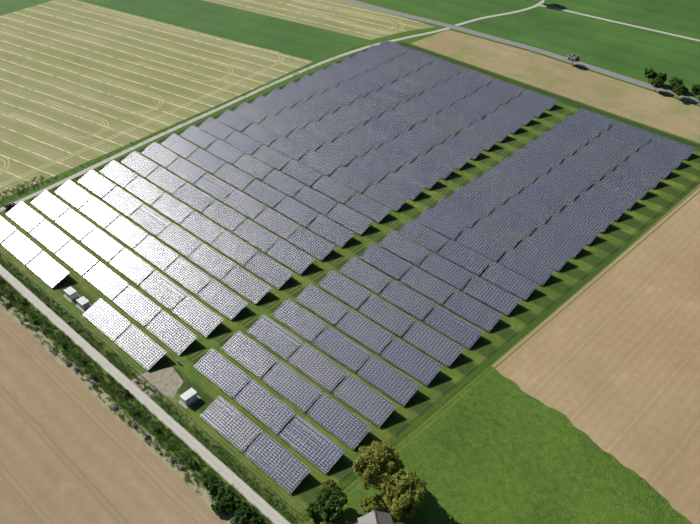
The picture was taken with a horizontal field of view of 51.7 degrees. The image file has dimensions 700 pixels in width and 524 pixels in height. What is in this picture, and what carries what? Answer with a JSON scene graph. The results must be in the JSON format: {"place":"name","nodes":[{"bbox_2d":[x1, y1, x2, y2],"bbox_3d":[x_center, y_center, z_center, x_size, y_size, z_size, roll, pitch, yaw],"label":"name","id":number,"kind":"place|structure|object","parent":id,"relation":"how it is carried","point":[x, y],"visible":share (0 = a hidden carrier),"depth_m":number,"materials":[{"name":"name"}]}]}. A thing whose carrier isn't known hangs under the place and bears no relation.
{"place":"outdoors","nodes":[
{"label":"outdoors","id":0,"kind":"place"},
{"bbox_2d":[0,305,226,523],"bbox_3d":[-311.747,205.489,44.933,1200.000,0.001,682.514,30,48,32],"label":"brown field","id":1,"kind":"structure","parent":0,"point":[73,450],"depth_m":222.66,"materials":[{"name":"brown soil"}]},
{"bbox_2d":[0,265,290,523],"bbox_3d":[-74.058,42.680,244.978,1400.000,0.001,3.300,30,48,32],"label":"road","id":2,"kind":"structure","parent":0,"point":[228,475],"depth_m":238.11,"materials":[{"name":"grey asphalt"}]},
{"bbox_2d":[0,0,313,199],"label":"hay field","id":3,"kind":"structure","parent":0,"point":[53,50],"depth_m":432.32,"materials":[{"name":"plant"}]},
{"bbox_2d":[9,100,108,137],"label":"track","id":4,"kind":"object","parent":3,"relation":"on","point":[74,109],"visible":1,"depth_m":391.65,"materials":[{"name":"beige soil"}]},
{"bbox_2d":[13,101,104,136],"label":"track","id":5,"kind":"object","parent":3,"relation":"on","point":[62,131],"visible":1,"depth_m":391.65,"materials":[{"name":"beige soil"}]},
{"bbox_2d":[66,79,159,111],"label":"track","id":6,"kind":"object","parent":3,"relation":"on","point":[114,106],"visible":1,"depth_m":413.40,"materials":[{"name":"beige soil"}]},
{"bbox_2d":[64,77,162,113],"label":"track","id":7,"kind":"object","parent":3,"relation":"on","point":[117,109],"visible":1,"depth_m":411.46,"materials":[{"name":"beige soil"}]},
{"bbox_2d":[0,5,283,186],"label":"hay headland","id":8,"kind":"structure","parent":3,"relation":"on","point":[168,113],"depth_m":417.85,"materials":[{"name":"beige plant"}]},
{"bbox_2d":[138,50,232,81],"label":"track","id":9,"kind":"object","parent":3,"relation":"on","point":[198,57],"visible":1,"depth_m":443.25,"materials":[{"name":"beige soil"}]},
{"bbox_2d":[0,28,450,211],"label":"track","id":10,"kind":"structure","parent":0,"point":[158,136],"depth_m":390.76,"materials":[{"name":"grey gravel"}]},
{"bbox_2d":[2,203,15,208],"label":"estate car","id":11,"kind":"object","parent":10,"relation":"on","point":[7,206],"visible":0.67,"depth_m":326.70,"materials":[{"name":"black paint"}]},
{"bbox_2d":[337,520,357,523],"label":"barn annex","id":12,"kind":"object","parent":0,"point":[353,522],"visible":0.77,"depth_m":203.22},
{"bbox_2d":[0,43,699,523],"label":"site lawn","id":13,"kind":"structure","parent":0,"point":[572,271],"depth_m":281.87,"materials":[{"name":"green plant"}]},
{"bbox_2d":[63,286,80,301],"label":"inverter station","id":14,"kind":"object","parent":13,"relation":"on","point":[71,295],"visible":1,"depth_m":279.35,"materials":[{"name":"grey"}]},
{"bbox_2d":[75,296,91,311],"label":"inverter station","id":15,"kind":"object","parent":13,"relation":"on","point":[83,305],"visible":1,"depth_m":274.89,"materials":[{"name":"grey"}]},
{"bbox_2d":[59,199,208,308],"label":"bare path","id":16,"kind":"structure","parent":13,"relation":"on","point":[136,255],"depth_m":298.70,"materials":[{"name":"green plant"}]},
{"bbox_2d":[131,367,182,397],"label":"gravel yard","id":17,"kind":"structure","parent":13,"relation":"on","point":[167,381],"depth_m":247.20,"materials":[{"name":"beige gravel"}]},
{"bbox_2d":[138,371,154,388],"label":"entrance gate","id":18,"kind":"structure","parent":17,"relation":"on","point":[150,383],"depth_m":245.95,"materials":[{"name":"grey metal"}]},
{"bbox_2d":[0,48,368,523],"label":"verge tussocks","id":19,"kind":"object","parent":13,"relation":"on","point":[164,405],"visible":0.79,"depth_m":244.49,"materials":[{"name":"green plant"}]},
{"bbox_2d":[179,387,199,408],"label":"transfer station","id":20,"kind":"object","parent":13,"relation":"on","point":[190,397],"visible":1,"depth_m":239.23,"materials":[{"name":"grey"}]},
{"bbox_2d":[322,479,335,488],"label":"yard shrub","id":21,"kind":"object","parent":13,"relation":"on","point":[330,483],"visible":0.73,"depth_m":213.48,"materials":[{"name":"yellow plant"}]},
{"bbox_2d":[3,57,691,479],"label":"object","id":22,"kind":"object","parent":13,"relation":"on","point":[311,267],"visible":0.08,"depth_m":307.69,"materials":[{"name":"grey metal"}]},
{"bbox_2d":[0,40,695,493],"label":"solar tables","id":23,"kind":"object","parent":13,"relation":"on","point":[572,230],"visible":0.98,"depth_m":313.61,"materials":[{"name":"blue glass"}]},
{"bbox_2d":[0,42,697,515],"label":"perimeter fence","id":24,"kind":"object","parent":13,"relation":"on","point":[458,380],"visible":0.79,"depth_m":288.63,"materials":[{"name":"grey metal"}]},
{"bbox_2d":[189,108,570,357],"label":"aisle track","id":25,"kind":"structure","parent":13,"relation":"on","point":[365,241],"depth_m":305.75,"materials":[{"name":"green plant"}]},
{"bbox_2d":[192,109,573,359],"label":"aisle track","id":26,"kind":"structure","parent":13,"relation":"on","point":[368,243],"depth_m":304.68,"materials":[{"name":"green plant"}]},
{"bbox_2d":[0,0,699,523],"bbox_3d":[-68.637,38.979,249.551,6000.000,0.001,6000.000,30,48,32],"label":"ground","id":27,"kind":"structure","parent":0,"point":[322,66],"depth_m":401.56,"materials":[{"name":"green plant"}]},
{"bbox_2d":[0,0,51,14],"bbox_3d":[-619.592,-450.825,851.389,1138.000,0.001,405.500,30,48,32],"label":"field","id":28,"kind":"structure","parent":27,"relation":"on","point":[7,6],"depth_m":529.06,"materials":[{"name":"green plant"}]},
{"bbox_2d":[0,277,272,523],"bbox_3d":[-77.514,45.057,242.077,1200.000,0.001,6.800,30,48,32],"label":"verge","id":29,"kind":"structure","parent":27,"relation":"on","point":[131,401],"depth_m":241.08,"materials":[{"name":"green plant"}]},
{"bbox_2d":[0,294,239,523],"bbox_3d":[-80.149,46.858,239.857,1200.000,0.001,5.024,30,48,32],"label":"dry strip","id":30,"kind":"object","parent":29,"relation":"on","point":[202,493],"visible":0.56,"depth_m":237.15,"materials":[{"name":"beige plant"}]},
{"bbox_2d":[121,389,129,395],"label":"verge shrub","id":31,"kind":"object","parent":29,"relation":"on","point":[126,391],"visible":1,"depth_m":241.60,"materials":[{"name":"green plant"}]},
{"bbox_2d":[0,276,269,523],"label":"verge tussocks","id":32,"kind":"object","parent":29,"relation":"on","point":[23,309],"visible":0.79,"depth_m":241.81,"materials":[{"name":"green plant"}]},
{"bbox_2d":[154,427,160,432],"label":"verge shrub","id":33,"kind":"object","parent":32,"relation":"on","point":[157,429],"visible":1,"depth_m":229.71,"materials":[{"name":"green plant"}]},
{"bbox_2d":[187,460,196,467],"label":"verge shrub","id":34,"kind":"object","parent":32,"relation":"on","point":[193,462],"visible":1,"depth_m":219.81,"materials":[{"name":"green plant"}]},
{"bbox_2d":[201,472,215,485],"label":"bush","id":35,"kind":"object","parent":32,"relation":"on","point":[208,478],"visible":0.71,"depth_m":214.79,"materials":[{"name":"green plant"}]},
{"bbox_2d":[208,479,223,495],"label":"bush","id":36,"kind":"object","parent":32,"relation":"on","point":[215,484],"visible":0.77,"depth_m":211.98,"materials":[{"name":"green plant"}]},
{"bbox_2d":[211,498,228,514],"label":"bush","id":37,"kind":"object","parent":32,"relation":"on","point":[216,508],"visible":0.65,"depth_m":207.38,"materials":[{"name":"green plant"}]},
{"bbox_2d":[213,485,231,499],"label":"bush","id":38,"kind":"object","parent":32,"relation":"on","point":[224,489],"visible":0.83,"depth_m":210.51,"materials":[{"name":"green plant"}]},
{"bbox_2d":[219,494,237,512],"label":"bush","id":39,"kind":"object","parent":32,"relation":"on","point":[229,498],"visible":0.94,"depth_m":207.45,"materials":[{"name":"green plant"}]},
{"bbox_2d":[231,497,248,512],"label":"bush","id":40,"kind":"object","parent":32,"relation":"on","point":[239,505],"visible":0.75,"depth_m":207.09,"materials":[{"name":"green plant"}]},
{"bbox_2d":[234,504,255,523],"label":"bush","id":41,"kind":"object","parent":32,"relation":"on","point":[242,516],"visible":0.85,"depth_m":204.58,"materials":[{"name":"green plant"}]},
{"bbox_2d":[246,516,261,523],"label":"bush","id":42,"kind":"object","parent":32,"relation":"on","point":[254,520],"visible":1,"depth_m":203.76,"materials":[{"name":"green plant"}]},
{"bbox_2d":[0,45,357,203],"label":"tussocks","id":43,"kind":"object","parent":27,"relation":"on","point":[17,191],"visible":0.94,"depth_m":343.96,"materials":[{"name":"green plant"}]},
{"bbox_2d":[79,0,368,60],"bbox_3d":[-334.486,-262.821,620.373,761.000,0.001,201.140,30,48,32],"label":"crop band","id":44,"kind":"object","parent":27,"relation":"on","point":[299,40],"depth_m":496.05,"materials":[{"name":"green plant"}]},
{"bbox_2d":[203,0,433,39],"bbox_3d":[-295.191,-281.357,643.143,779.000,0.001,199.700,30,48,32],"label":"crop field","id":45,"kind":"structure","parent":27,"relation":"on","point":[280,9],"depth_m":512.01,"materials":[{"name":"beige plant"}]},
{"bbox_2d":[288,2,392,29],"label":"track","id":46,"kind":"structure","parent":45,"relation":"on","point":[340,18],"depth_m":511.99,"materials":[{"name":"beige soil"}]},
{"bbox_2d":[294,1,395,30],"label":"track","id":47,"kind":"structure","parent":45,"relation":"on","point":[348,13],"depth_m":510.50,"materials":[{"name":"beige soil"}]},
{"bbox_2d":[287,0,403,33],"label":"track","id":48,"kind":"structure","parent":45,"relation":"on","point":[355,11],"depth_m":507.53,"materials":[{"name":"beige soil"}]},
{"bbox_2d":[293,0,401,32],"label":"track","id":49,"kind":"structure","parent":45,"relation":"on","point":[354,12],"depth_m":509.01,"materials":[{"name":"beige soil"}]},
{"bbox_2d":[372,0,699,97],"bbox_3d":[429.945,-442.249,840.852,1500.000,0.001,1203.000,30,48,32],"label":"crop","id":50,"kind":"object","parent":27,"relation":"on","point":[628,50],"visible":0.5,"depth_m":494.66,"materials":[{"name":"green plant"}]},
{"bbox_2d":[566,53,579,64],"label":"tree","id":51,"kind":"object","parent":27,"relation":"on","point":[574,57],"visible":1,"depth_m":442.56,"materials":[{"name":"white plant"}]},
{"bbox_2d":[644,68,656,82],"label":"road tree","id":52,"kind":"object","parent":27,"relation":"on","point":[650,73],"visible":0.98,"depth_m":422.93,"materials":[{"name":"green plant"}]},
{"bbox_2d":[650,78,664,91],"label":"road tree","id":53,"kind":"object","parent":27,"relation":"on","point":[657,82],"visible":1,"depth_m":414.40,"materials":[{"name":"green plant"}]},
{"bbox_2d":[655,72,666,81],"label":"road tree","id":54,"kind":"object","parent":27,"relation":"on","point":[660,75],"visible":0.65,"depth_m":420.96,"materials":[{"name":"green plant"}]},
{"bbox_2d":[669,76,682,86],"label":"road tree","id":55,"kind":"object","parent":27,"relation":"on","point":[674,81],"visible":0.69,"depth_m":414.78,"materials":[{"name":"green plant"}]},
{"bbox_2d":[671,83,688,97],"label":"road tree","id":56,"kind":"object","parent":27,"relation":"on","point":[679,89],"visible":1,"depth_m":407.16,"materials":[{"name":"green plant"}]},
{"bbox_2d":[691,84,699,97],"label":"road tree","id":57,"kind":"object","parent":27,"relation":"on","point":[695,89],"visible":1,"depth_m":408.21,"materials":[{"name":"green plant"}]},
{"bbox_2d":[357,510,392,523],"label":"house roof","id":58,"kind":"structure","parent":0,"point":[376,517],"depth_m":201.66,"materials":[{"name":"grey wood"}]},
{"bbox_2d":[296,359,691,523],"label":"meadow","id":59,"kind":"structure","parent":0,"point":[495,446],"depth_m":219.32,"materials":[{"name":"green plant"}]},
{"bbox_2d":[306,501,319,517],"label":"yard shrub","id":60,"kind":"object","parent":59,"relation":"on","point":[312,508],"visible":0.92,"depth_m":205.97,"materials":[{"name":"green plant"}]},
{"bbox_2d":[320,520,334,523],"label":"yard shrub","id":61,"kind":"object","parent":59,"relation":"on","point":[327,522],"visible":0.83,"depth_m":201.94,"materials":[{"name":"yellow plant"}]},
{"bbox_2d":[316,486,347,520],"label":"meadow tree","id":62,"kind":"object","parent":59,"relation":"on","point":[331,502],"visible":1,"depth_m":203.39,"materials":[{"name":"green plant"}]},
{"bbox_2d":[359,496,382,514],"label":"yard shrub","id":63,"kind":"object","parent":59,"relation":"on","point":[367,501],"visible":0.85,"depth_m":206.25,"materials":[{"name":"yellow plant"}]},
{"bbox_2d":[352,440,404,491],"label":"meadow tree","id":64,"kind":"object","parent":59,"relation":"on","point":[384,456],"visible":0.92,"depth_m":207.93,"materials":[{"name":"green plant"}]},
{"bbox_2d":[380,469,426,519],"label":"meadow tree","id":65,"kind":"object","parent":59,"relation":"on","point":[410,485],"visible":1,"depth_m":201.68,"materials":[{"name":"green plant"}]},
{"bbox_2d":[455,0,546,25],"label":"track","id":66,"kind":"structure","parent":0,"point":[528,8],"depth_m":513.49,"materials":[{"name":"beige gravel"}]},
{"bbox_2d":[343,0,699,104],"bbox_3d":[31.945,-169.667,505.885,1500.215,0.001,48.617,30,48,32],"label":"road","id":67,"kind":"structure","parent":0,"point":[609,73],"depth_m":465.64,"materials":[{"name":"grey asphalt"}]},
{"bbox_2d":[411,30,699,142],"bbox_3d":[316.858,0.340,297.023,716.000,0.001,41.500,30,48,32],"label":"tan field","id":68,"kind":"structure","parent":0,"point":[648,107],"depth_m":428.08,"materials":[{"name":"beige soil"}]},
{"bbox_2d":[492,184,699,523],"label":"brown field","id":69,"kind":"structure","parent":0,"point":[608,361],"depth_m":254.77,"materials":[{"name":"brown soil"}]},
{"bbox_2d":[306,186,699,523],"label":"fence","id":70,"kind":"object","parent":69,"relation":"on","point":[356,480],"visible":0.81,"depth_m":260.45,"materials":[{"name":"grey metal"}]},
{"bbox_2d":[315,191,699,523],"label":"track fence","id":71,"kind":"object","parent":69,"relation":"on","point":[360,484],"visible":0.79,"depth_m":260.06,"materials":[{"name":"grey metal"}]},
{"bbox_2d":[535,5,699,40],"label":"track","id":72,"kind":"structure","parent":0,"point":[619,22],"depth_m":501.70,"materials":[{"name":"beige gravel"}]}
]}

